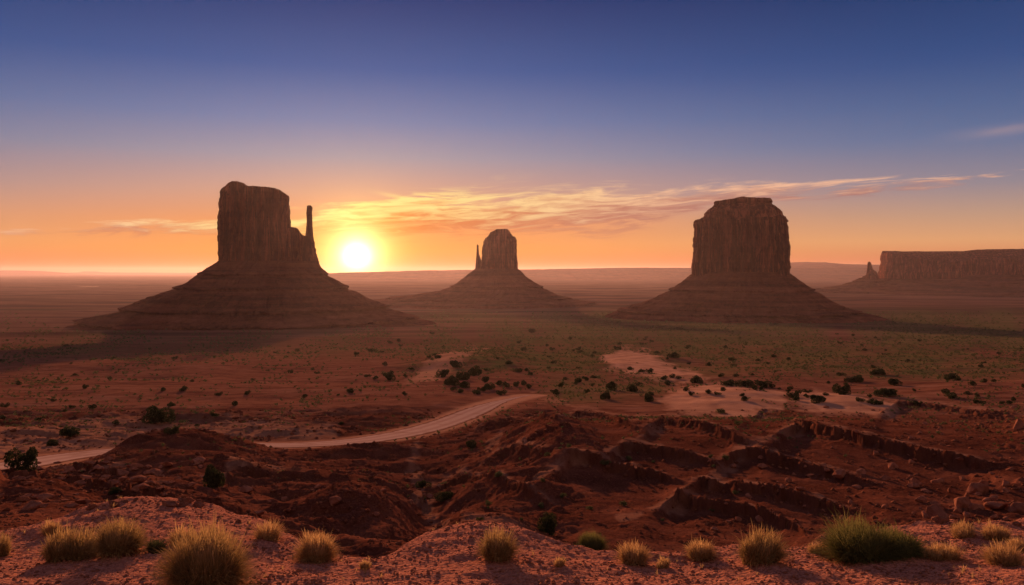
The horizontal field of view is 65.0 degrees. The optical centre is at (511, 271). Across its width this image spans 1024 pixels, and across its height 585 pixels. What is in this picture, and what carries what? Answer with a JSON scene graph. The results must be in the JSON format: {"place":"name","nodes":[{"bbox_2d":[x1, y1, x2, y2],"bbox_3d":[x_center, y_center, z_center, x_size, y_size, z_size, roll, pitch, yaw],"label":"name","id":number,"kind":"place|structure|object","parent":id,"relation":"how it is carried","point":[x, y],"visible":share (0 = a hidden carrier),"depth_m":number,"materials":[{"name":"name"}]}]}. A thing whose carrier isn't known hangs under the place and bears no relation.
{"place":"outdoors","nodes":[
{"label":"outdoors","id":0,"kind":"place"},
{"bbox_2d":[0,270,93,274],"bbox_3d":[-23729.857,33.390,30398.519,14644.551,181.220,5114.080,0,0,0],"label":"hills","id":1,"kind":"structure","parent":0,"point":[9,272],"depth_m":29496.39,"materials":[{"name":"brown stone"}]},
{"bbox_2d":[0,395,529,469],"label":"dirt road","id":2,"kind":"structure","parent":0,"point":[456,418],"depth_m":105.56,"materials":[{"name":"brown soil"}]},
{"bbox_2d":[0,275,1023,584],"bbox_3d":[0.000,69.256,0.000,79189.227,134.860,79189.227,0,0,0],"label":"ground","id":3,"kind":"structure","parent":0,"point":[52,301],"depth_m":79.37,"materials":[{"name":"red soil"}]},
{"bbox_2d":[0,532,14,556],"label":"grass clump","id":4,"kind":"object","parent":3,"relation":"on","point":[5,547],"visible":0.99,"depth_m":7.53,"materials":[{"name":"yellow plant"}]},
{"bbox_2d":[3,446,37,470],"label":"desert shrub","id":5,"kind":"object","parent":3,"relation":"on","point":[28,458],"visible":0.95,"depth_m":47.89,"materials":[{"name":"green plant"}]},
{"bbox_2d":[15,495,29,501],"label":"rock","id":6,"kind":"object","parent":3,"relation":"on","point":[22,498],"visible":1,"depth_m":27.02,"materials":[{"name":"red stone"}]},
{"bbox_2d":[21,500,41,509],"bbox_3d":[-12.012,5.878,20.139,0.331,0.214,0.515,3,8,25],"label":"rock","id":7,"kind":"object","parent":3,"relation":"on","point":[33,504],"visible":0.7,"depth_m":20.09,"materials":[{"name":"red stone"}]},
{"bbox_2d":[36,493,54,499],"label":"rock","id":8,"kind":"object","parent":3,"relation":"on","point":[49,496],"visible":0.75,"depth_m":30.88,"materials":[{"name":"red stone"}]},
{"bbox_2d":[38,518,64,535],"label":"grass clump","id":9,"kind":"object","parent":3,"relation":"on","point":[47,527],"visible":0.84,"depth_m":8.31,"materials":[{"name":"plant"}]},
{"bbox_2d":[46,439,58,445],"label":"desert shrub","id":10,"kind":"object","parent":3,"relation":"on","point":[50,442],"visible":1,"depth_m":92.12,"materials":[{"name":"green plant"}]},
{"bbox_2d":[27,518,100,562],"bbox_3d":[-3.951,2.371,7.154,0.910,0.419,0.581,0,0,0],"label":"grass clump","id":11,"kind":"object","parent":3,"relation":"on","point":[59,547],"visible":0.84,"depth_m":7.05,"materials":[{"name":"yellow plant"}]},
{"bbox_2d":[63,466,75,471],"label":"rock","id":12,"kind":"object","parent":3,"relation":"on","point":[69,468],"visible":0.88,"depth_m":63.13,"materials":[{"name":"red stone"}]},
{"bbox_2d":[59,425,80,436],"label":"desert shrub","id":13,"kind":"object","parent":3,"relation":"on","point":[68,431],"visible":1,"depth_m":99.59,"materials":[{"name":"green plant"}]},
{"bbox_2d":[65,503,79,507],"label":"rock","id":14,"kind":"object","parent":3,"relation":"on","point":[73,505],"visible":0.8,"depth_m":21.57,"materials":[{"name":"red stone"}]},
{"bbox_2d":[75,499,92,503],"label":"rock","id":15,"kind":"object","parent":3,"relation":"on","point":[82,501],"visible":0.77,"depth_m":24.95,"materials":[{"name":"red stone"}]},
{"bbox_2d":[85,504,98,509],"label":"rock","id":16,"kind":"object","parent":3,"relation":"on","point":[90,506],"visible":1,"depth_m":9.29,"materials":[{"name":"red stone"}]},
{"bbox_2d":[108,501,119,506],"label":"rock","id":17,"kind":"object","parent":3,"relation":"on","point":[111,503],"visible":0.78,"depth_m":9.26,"materials":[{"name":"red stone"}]},
{"bbox_2d":[108,487,121,494],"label":"desert shrub","id":18,"kind":"object","parent":3,"relation":"on","point":[112,490],"visible":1,"depth_m":36.94,"materials":[{"name":"green plant"}]},
{"bbox_2d":[71,513,165,563],"bbox_3d":[-3.437,2.285,7.042,0.873,0.455,0.801,0,0,-25],"label":"grass clump","id":19,"kind":"object","parent":3,"relation":"on","point":[123,539],"visible":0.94,"depth_m":6.96,"materials":[{"name":"plant"}]},
{"bbox_2d":[117,469,128,475],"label":"rock","id":20,"kind":"object","parent":3,"relation":"on","point":[120,472],"visible":0.89,"depth_m":58.50,"materials":[{"name":"red stone"}]},
{"bbox_2d":[74,271,196,274],"bbox_3d":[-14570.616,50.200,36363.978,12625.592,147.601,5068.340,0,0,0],"label":"mesa","id":21,"kind":"structure","parent":3,"relation":"on","point":[101,273],"depth_m":35261.61,"materials":[{"name":"brown stone"}]},
{"bbox_2d":[127,463,143,467],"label":"rock","id":22,"kind":"object","parent":3,"relation":"on","point":[137,465],"visible":0.86,"depth_m":60.82,"materials":[{"name":"red stone"}]},
{"bbox_2d":[130,475,147,481],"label":"rock","id":23,"kind":"object","parent":3,"relation":"on","point":[139,478],"visible":1,"depth_m":37.57,"materials":[{"name":"red stone"}]},
{"bbox_2d":[138,483,149,489],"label":"rock","id":24,"kind":"object","parent":3,"relation":"on","point":[142,486],"visible":1,"depth_m":34.94,"materials":[{"name":"red stone"}]},
{"bbox_2d":[144,535,170,553],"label":"grass clump","id":25,"kind":"object","parent":3,"relation":"on","point":[154,545],"visible":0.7,"depth_m":7.05,"materials":[{"name":"green plant"}]},
{"bbox_2d":[151,468,163,476],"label":"rock","id":26,"kind":"object","parent":3,"relation":"on","point":[156,472],"visible":0.84,"depth_m":59.41,"materials":[{"name":"red stone"}]},
{"bbox_2d":[141,405,175,423],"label":"desert shrub","id":27,"kind":"object","parent":3,"relation":"on","point":[158,416],"visible":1,"depth_m":125.88,"materials":[{"name":"green plant"}]},
{"bbox_2d":[162,462,172,466],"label":"rock","id":28,"kind":"object","parent":3,"relation":"on","point":[166,464],"visible":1,"depth_m":61.48,"materials":[{"name":"red stone"}]},
{"bbox_2d":[162,500,175,506],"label":"rock","id":29,"kind":"object","parent":3,"relation":"on","point":[171,503],"visible":0.98,"depth_m":9.08,"materials":[{"name":"red stone"}]},
{"bbox_2d":[163,426,178,434],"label":"desert shrub","id":30,"kind":"object","parent":3,"relation":"on","point":[168,430],"visible":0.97,"depth_m":78.16,"materials":[{"name":"green plant"}]},
{"bbox_2d":[162,522,193,545],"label":"grass clump","id":31,"kind":"object","parent":3,"relation":"on","point":[178,533],"visible":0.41,"depth_m":7.38,"materials":[{"name":"plant"}]},
{"bbox_2d":[192,501,204,507],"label":"rock","id":32,"kind":"object","parent":3,"relation":"on","point":[199,504],"visible":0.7,"depth_m":9.59,"materials":[{"name":"red stone"}]},
{"bbox_2d":[141,511,283,584],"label":"grass clump","id":33,"kind":"object","parent":3,"relation":"on","point":[214,558],"visible":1,"depth_m":5.76,"materials":[{"name":"yellow plant"}]},
{"bbox_2d":[202,464,225,488],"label":"desert shrub","id":34,"kind":"object","parent":3,"relation":"on","point":[213,477],"visible":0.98,"depth_m":43.17,"materials":[{"name":"green plant"}]},
{"bbox_2d":[238,486,252,492],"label":"rock","id":35,"kind":"object","parent":3,"relation":"on","point":[245,489],"visible":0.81,"depth_m":51.92,"materials":[{"name":"red stone"}]},
{"bbox_2d":[63,181,435,330],"bbox_3d":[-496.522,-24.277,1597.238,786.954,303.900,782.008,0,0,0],"label":"butte","id":36,"kind":"object","parent":3,"relation":"on","point":[265,271],"visible":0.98,"depth_m":1477.60,"materials":[{"name":"stone"}]},
{"bbox_2d":[241,516,290,541],"bbox_3d":[-2.335,2.494,7.804,0.527,0.285,0.462,0,0,-30],"label":"grass clump","id":37,"kind":"object","parent":3,"relation":"on","point":[271,532],"visible":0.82,"depth_m":7.78,"materials":[{"name":"plant"}]},
{"bbox_2d":[285,529,343,563],"bbox_3d":[-1.734,2.450,7.153,0.716,0.348,0.747,0,0,0],"label":"grass clump","id":38,"kind":"object","parent":3,"relation":"on","point":[315,550],"visible":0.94,"depth_m":7.14,"materials":[{"name":"plant"}]},
{"bbox_2d":[329,496,341,505],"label":"rock","id":39,"kind":"object","parent":3,"relation":"on","point":[334,500],"visible":1,"depth_m":38.51,"materials":[{"name":"red stone"}]},
{"bbox_2d":[357,557,371,569],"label":"grass clump","id":40,"kind":"object","parent":3,"relation":"on","point":[364,565],"visible":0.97,"depth_m":6.66,"materials":[{"name":"plant"}]},
{"bbox_2d":[385,373,395,380],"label":"desert shrub","id":41,"kind":"object","parent":3,"relation":"on","point":[389,376],"visible":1,"depth_m":253.95,"materials":[{"name":"green plant"}]},
{"bbox_2d":[415,480,431,487],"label":"desert shrub","id":42,"kind":"object","parent":3,"relation":"on","point":[422,483],"visible":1,"depth_m":67.61,"materials":[{"name":"green plant"}]},
{"bbox_2d":[436,369,448,375],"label":"desert shrub","id":43,"kind":"object","parent":3,"relation":"on","point":[445,371],"visible":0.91,"depth_m":265.17,"materials":[{"name":"green plant"}]},
{"bbox_2d":[434,491,453,501],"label":"desert shrub","id":44,"kind":"object","parent":3,"relation":"on","point":[444,495],"visible":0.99,"depth_m":61.57,"materials":[{"name":"green plant"}]},
{"bbox_2d":[443,375,459,385],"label":"desert shrub","id":45,"kind":"object","parent":3,"relation":"on","point":[451,380],"visible":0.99,"depth_m":218.08,"materials":[{"name":"green plant"}]},
{"bbox_2d":[449,360,462,367],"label":"desert shrub","id":46,"kind":"object","parent":3,"relation":"on","point":[454,364],"visible":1,"depth_m":320.77,"materials":[{"name":"green plant"}]},
{"bbox_2d":[455,371,469,379],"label":"desert shrub","id":47,"kind":"object","parent":3,"relation":"on","point":[464,375],"visible":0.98,"depth_m":241.46,"materials":[{"name":"green plant"}]},
{"bbox_2d":[459,381,469,387],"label":"desert shrub","id":48,"kind":"object","parent":3,"relation":"on","point":[464,384],"visible":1,"depth_m":208.68,"materials":[{"name":"green plant"}]},
{"bbox_2d":[466,439,476,448],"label":"desert shrub","id":49,"kind":"object","parent":3,"relation":"on","point":[472,444],"visible":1,"depth_m":87.91,"materials":[{"name":"green plant"}]},
{"bbox_2d":[467,366,481,375],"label":"desert shrub","id":50,"kind":"object","parent":3,"relation":"on","point":[471,371],"visible":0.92,"depth_m":271.26,"materials":[{"name":"green plant"}]},
{"bbox_2d":[372,229,597,308],"bbox_3d":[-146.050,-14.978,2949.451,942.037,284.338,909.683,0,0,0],"label":"butte","id":51,"kind":"object","parent":3,"relation":"on","point":[496,278],"visible":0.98,"depth_m":2802.85,"materials":[{"name":"stone"}]},
{"bbox_2d":[467,523,527,564],"bbox_3d":[-0.127,2.302,6.868,0.630,0.344,0.552,0,0,-19],"label":"grass clump","id":52,"kind":"object","parent":3,"relation":"on","point":[496,547],"visible":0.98,"depth_m":6.81,"materials":[{"name":"yellow plant"}]},
{"bbox_2d":[0,310,1023,499],"bbox_3d":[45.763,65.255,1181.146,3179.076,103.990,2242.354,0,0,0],"label":"scrub","id":53,"kind":"object","parent":3,"relation":"on","point":[585,353],"visible":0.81,"depth_m":463.01,"materials":[{"name":"green plant"}]},
{"bbox_2d":[0,407,1023,555],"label":"rubble","id":54,"kind":"object","parent":3,"relation":"on","point":[403,416],"visible":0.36,"depth_m":65.35,"materials":[{"name":"brown stone"}]},
{"bbox_2d":[537,511,556,534],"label":"desert shrub","id":55,"kind":"object","parent":3,"relation":"on","point":[547,526],"visible":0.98,"depth_m":39.98,"materials":[{"name":"green plant"}]},
{"bbox_2d":[553,557,566,567],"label":"grass clump","id":56,"kind":"object","parent":3,"relation":"on","point":[559,562],"visible":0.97,"depth_m":6.69,"materials":[{"name":"plant"}]},
{"bbox_2d":[575,527,610,550],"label":"grass clump","id":57,"kind":"object","parent":3,"relation":"on","point":[594,541],"visible":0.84,"depth_m":36.85,"materials":[{"name":"plant"}]},
{"bbox_2d":[328,267,878,280],"bbox_3d":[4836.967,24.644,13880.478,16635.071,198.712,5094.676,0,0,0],"label":"plateau","id":58,"kind":"structure","parent":3,"relation":"on","point":[831,273],"depth_m":12712.68,"materials":[{"name":"brown stone"}]},
{"bbox_2d":[600,390,610,399],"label":"desert shrub","id":59,"kind":"object","parent":3,"relation":"on","point":[605,394],"visible":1,"depth_m":174.36,"materials":[{"name":"green plant"}]},
{"bbox_2d":[605,381,616,389],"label":"desert shrub","id":60,"kind":"object","parent":3,"relation":"on","point":[611,385],"visible":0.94,"depth_m":207.23,"materials":[{"name":"green plant"}]},
{"bbox_2d":[626,384,637,391],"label":"desert shrub","id":61,"kind":"object","parent":3,"relation":"on","point":[631,387],"visible":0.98,"depth_m":200.56,"materials":[{"name":"green plant"}]},
{"bbox_2d":[611,539,656,568],"bbox_3d":[1.108,2.517,7.220,0.544,0.251,0.476,0,0,31],"label":"grass clump","id":62,"kind":"object","parent":3,"relation":"on","point":[635,555],"visible":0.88,"depth_m":7.15,"materials":[{"name":"plant"}]},
{"bbox_2d":[644,393,653,401],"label":"desert shrub","id":63,"kind":"object","parent":3,"relation":"on","point":[647,397],"visible":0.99,"depth_m":169.37,"materials":[{"name":"green plant"}]},
{"bbox_2d":[652,554,671,568],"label":"grass clump","id":64,"kind":"object","parent":3,"relation":"on","point":[663,563],"visible":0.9,"depth_m":7.02,"materials":[{"name":"plant"}]},
{"bbox_2d":[667,352,679,357],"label":"desert shrub","id":65,"kind":"object","parent":3,"relation":"on","point":[672,355],"visible":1,"depth_m":427.98,"materials":[{"name":"green plant"}]},
{"bbox_2d":[690,375,702,382],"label":"desert shrub","id":66,"kind":"object","parent":3,"relation":"on","point":[696,379],"visible":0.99,"depth_m":241.01,"materials":[{"name":"green plant"}]},
{"bbox_2d":[679,536,723,563],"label":"grass clump","id":67,"kind":"object","parent":3,"relation":"on","point":[703,552],"visible":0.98,"depth_m":7.30,"materials":[{"name":"plant"}]},
{"bbox_2d":[720,379,734,385],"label":"desert shrub","id":68,"kind":"object","parent":3,"relation":"on","point":[729,382],"visible":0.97,"depth_m":218.82,"materials":[{"name":"green plant"}]},
{"bbox_2d":[734,380,754,385],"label":"desert shrub","id":69,"kind":"object","parent":3,"relation":"on","point":[747,383],"visible":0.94,"depth_m":220.36,"materials":[{"name":"green plant"}]},
{"bbox_2d":[605,196,888,323],"bbox_3d":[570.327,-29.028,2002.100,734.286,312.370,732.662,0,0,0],"label":"butte","id":70,"kind":"object","parent":3,"relation":"on","point":[740,264],"visible":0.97,"depth_m":1891.18,"materials":[{"name":"stone"}]},
{"bbox_2d":[754,380,775,387],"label":"desert shrub","id":71,"kind":"object","parent":3,"relation":"on","point":[763,384],"visible":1,"depth_m":216.64,"materials":[{"name":"green plant"}]},
{"bbox_2d":[732,521,800,569],"bbox_3d":[2.188,2.365,6.990,0.653,0.410,0.677,0,0,-9],"label":"grass clump","id":72,"kind":"object","parent":3,"relation":"on","point":[754,550],"visible":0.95,"depth_m":6.91,"materials":[{"name":"plant"}]},
{"bbox_2d":[786,392,798,396],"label":"desert shrub","id":73,"kind":"object","parent":3,"relation":"on","point":[792,394],"visible":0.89,"depth_m":172.51,"materials":[{"name":"green plant"}]},
{"bbox_2d":[801,540,827,554],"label":"grass clump","id":74,"kind":"object","parent":3,"relation":"on","point":[811,547],"visible":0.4,"depth_m":7.52,"materials":[{"name":"plant"}]},
{"bbox_2d":[810,394,825,403],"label":"desert shrub","id":75,"kind":"object","parent":3,"relation":"on","point":[818,399],"visible":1,"depth_m":160.03,"materials":[{"name":"green plant"}]},
{"bbox_2d":[832,469,845,478],"bbox_3d":[22.842,13.997,55.975,0.842,0.526,1.007,-30,12,-15],"label":"rock","id":76,"kind":"object","parent":3,"relation":"on","point":[839,473],"visible":0.97,"depth_m":55.70,"materials":[{"name":"red stone"}]},
{"bbox_2d":[832,383,850,394],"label":"desert shrub","id":77,"kind":"object","parent":3,"relation":"on","point":[844,389],"visible":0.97,"depth_m":185.81,"materials":[{"name":"green plant"}]},
{"bbox_2d":[849,374,863,382],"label":"desert shrub","id":78,"kind":"object","parent":3,"relation":"on","point":[857,378],"visible":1,"depth_m":247.75,"materials":[{"name":"green plant"}]},
{"bbox_2d":[855,468,865,473],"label":"rock","id":79,"kind":"object","parent":3,"relation":"on","point":[860,471],"visible":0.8,"depth_m":56.88,"materials":[{"name":"red stone"}]},
{"bbox_2d":[796,507,940,566],"bbox_3d":[3.297,2.392,7.300,1.646,0.498,1.467,0,0,0],"label":"grass clump","id":80,"kind":"object","parent":3,"relation":"on","point":[855,543],"visible":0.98,"depth_m":7.14,"materials":[{"name":"green plant"}]},
{"bbox_2d":[869,368,885,374],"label":"desert shrub","id":81,"kind":"object","parent":3,"relation":"on","point":[878,372],"visible":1,"depth_m":285.10,"materials":[{"name":"green plant"}]},
{"bbox_2d":[879,475,890,480],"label":"rock","id":82,"kind":"object","parent":3,"relation":"on","point":[885,478],"visible":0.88,"depth_m":55.30,"materials":[{"name":"red stone"}]},
{"bbox_2d":[873,388,897,396],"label":"desert shrub","id":83,"kind":"object","parent":3,"relation":"on","point":[885,392],"visible":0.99,"depth_m":181.68,"materials":[{"name":"green plant"}]},
{"bbox_2d":[888,462,898,468],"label":"rock","id":84,"kind":"object","parent":3,"relation":"on","point":[892,465],"visible":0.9,"depth_m":60.47,"materials":[{"name":"red stone"}]},
{"bbox_2d":[888,378,902,385],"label":"desert shrub","id":85,"kind":"object","parent":3,"relation":"on","point":[894,382],"visible":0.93,"depth_m":228.59,"materials":[{"name":"green plant"}]},
{"bbox_2d":[905,482,922,487],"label":"rock","id":86,"kind":"object","parent":3,"relation":"on","point":[913,485],"visible":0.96,"depth_m":53.24,"materials":[{"name":"red stone"}]},
{"bbox_2d":[906,477,922,484],"bbox_3d":[27.337,14.234,54.388,1.557,0.619,0.797,-20,25,13],"label":"rock","id":87,"kind":"object","parent":3,"relation":"on","point":[913,479],"visible":0.52,"depth_m":54.34,"materials":[{"name":"red stone"}]},
{"bbox_2d":[814,249,1023,296],"bbox_3d":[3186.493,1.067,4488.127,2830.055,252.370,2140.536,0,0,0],"label":"mesa","id":88,"kind":"structure","parent":3,"relation":"on","point":[987,273],"depth_m":4284.95,"materials":[{"name":"stone"}]},
{"bbox_2d":[915,495,927,502],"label":"rock","id":89,"kind":"object","parent":3,"relation":"on","point":[922,499],"visible":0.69,"depth_m":47.73,"materials":[{"name":"red stone"}]},
{"bbox_2d":[926,504,948,518],"bbox_3d":[23.040,13.131,43.621,0.693,1.048,1.261,-6,-33,-21],"label":"rock","id":90,"kind":"object","parent":3,"relation":"on","point":[933,510],"visible":0.6,"depth_m":43.54,"materials":[{"name":"red stone"}]},
{"bbox_2d":[931,478,944,483],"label":"rock","id":91,"kind":"object","parent":3,"relation":"on","point":[941,480],"visible":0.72,"depth_m":55.66,"materials":[{"name":"red stone"}]},
{"bbox_2d":[933,515,949,523],"bbox_3d":[4.878,2.822,9.151,0.202,0.110,0.132,4,-10,-17],"label":"rock","id":92,"kind":"object","parent":3,"relation":"on","point":[938,519],"visible":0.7,"depth_m":9.11,"materials":[{"name":"red stone"}]},
{"bbox_2d":[921,540,975,561],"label":"grass clump","id":93,"kind":"object","parent":3,"relation":"on","point":[945,552],"visible":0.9,"depth_m":7.05,"materials":[{"name":"plant"}]},
{"bbox_2d":[944,373,957,379],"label":"desert shrub","id":94,"kind":"object","parent":3,"relation":"on","point":[952,376],"visible":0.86,"depth_m":270.22,"materials":[{"name":"green plant"}]},
{"bbox_2d":[942,518,979,538],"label":"grass clump","id":95,"kind":"object","parent":3,"relation":"on","point":[963,530],"visible":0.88,"depth_m":8.38,"materials":[{"name":"plant"}]},
{"bbox_2d":[954,497,970,509],"bbox_3d":[26.108,13.551,46.440,1.781,0.939,0.938,0,0,-67],"label":"boulder","id":96,"kind":"object","parent":3,"relation":"on","point":[962,502],"visible":0.61,"depth_m":46.46,"materials":[{"name":"red stone"}]},
{"bbox_2d":[968,503,984,509],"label":"rock","id":97,"kind":"object","parent":3,"relation":"on","point":[972,506],"visible":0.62,"depth_m":46.16,"materials":[{"name":"red stone"}]},
{"bbox_2d":[967,482,988,493],"bbox_3d":[29.692,13.786,50.996,1.466,0.950,1.145,9,9,-14],"label":"rock","id":98,"kind":"object","parent":3,"relation":"on","point":[982,488],"visible":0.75,"depth_m":50.61,"materials":[{"name":"red stone"}]},
{"bbox_2d":[973,399,985,403],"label":"desert shrub","id":99,"kind":"object","parent":3,"relation":"on","point":[979,401],"visible":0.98,"depth_m":167.52,"materials":[{"name":"green plant"}]},
{"bbox_2d":[983,501,1007,508],"bbox_3d":[27.744,13.345,46.007,1.164,0.424,1.160,7,-10,-20],"label":"boulder","id":100,"kind":"object","parent":3,"relation":"on","point":[995,505],"visible":1,"depth_m":45.67,"materials":[{"name":"red stone"}]},
{"bbox_2d":[971,539,1023,567],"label":"grass clump","id":101,"kind":"object","parent":3,"relation":"on","point":[1002,554],"visible":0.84,"depth_m":6.83,"materials":[{"name":"plant"}]},
{"bbox_2d":[975,519,1022,540],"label":"grass clump","id":102,"kind":"object","parent":3,"relation":"on","point":[992,532],"visible":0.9,"depth_m":8.17,"materials":[{"name":"plant"}]},
{"bbox_2d":[1003,534,1023,552],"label":"grass clump","id":103,"kind":"object","parent":3,"relation":"on","point":[1019,543],"visible":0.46,"depth_m":7.75,"materials":[{"name":"plant"}]},
{"bbox_2d":[1007,502,1023,513],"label":"boulder","id":104,"kind":"object","parent":3,"relation":"on","point":[1016,507],"visible":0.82,"depth_m":44.91,"materials":[{"name":"red stone"}]},
{"bbox_2d":[1013,419,1023,428],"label":"boulder","id":105,"kind":"object","parent":3,"relation":"on","point":[1019,424],"visible":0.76,"depth_m":77.44,"materials":[{"name":"red stone"}]},
{"bbox_2d":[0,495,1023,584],"bbox_3d":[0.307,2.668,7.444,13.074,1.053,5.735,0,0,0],"label":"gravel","id":106,"kind":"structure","parent":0,"point":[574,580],"depth_m":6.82,"materials":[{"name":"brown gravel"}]},
{"bbox_2d":[0,0,1023,272],"label":"sky","id":107,"kind":"structure","parent":0,"point":[595,133],"materials":[{"name":"blue"}]},
{"bbox_2d":[790,262,879,267],"bbox_3d":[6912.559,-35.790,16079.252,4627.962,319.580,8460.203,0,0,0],"label":"mountains","id":108,"kind":"structure","parent":0,"point":[812,265],"depth_m":14847.78,"materials":[{"name":"brown stone"}]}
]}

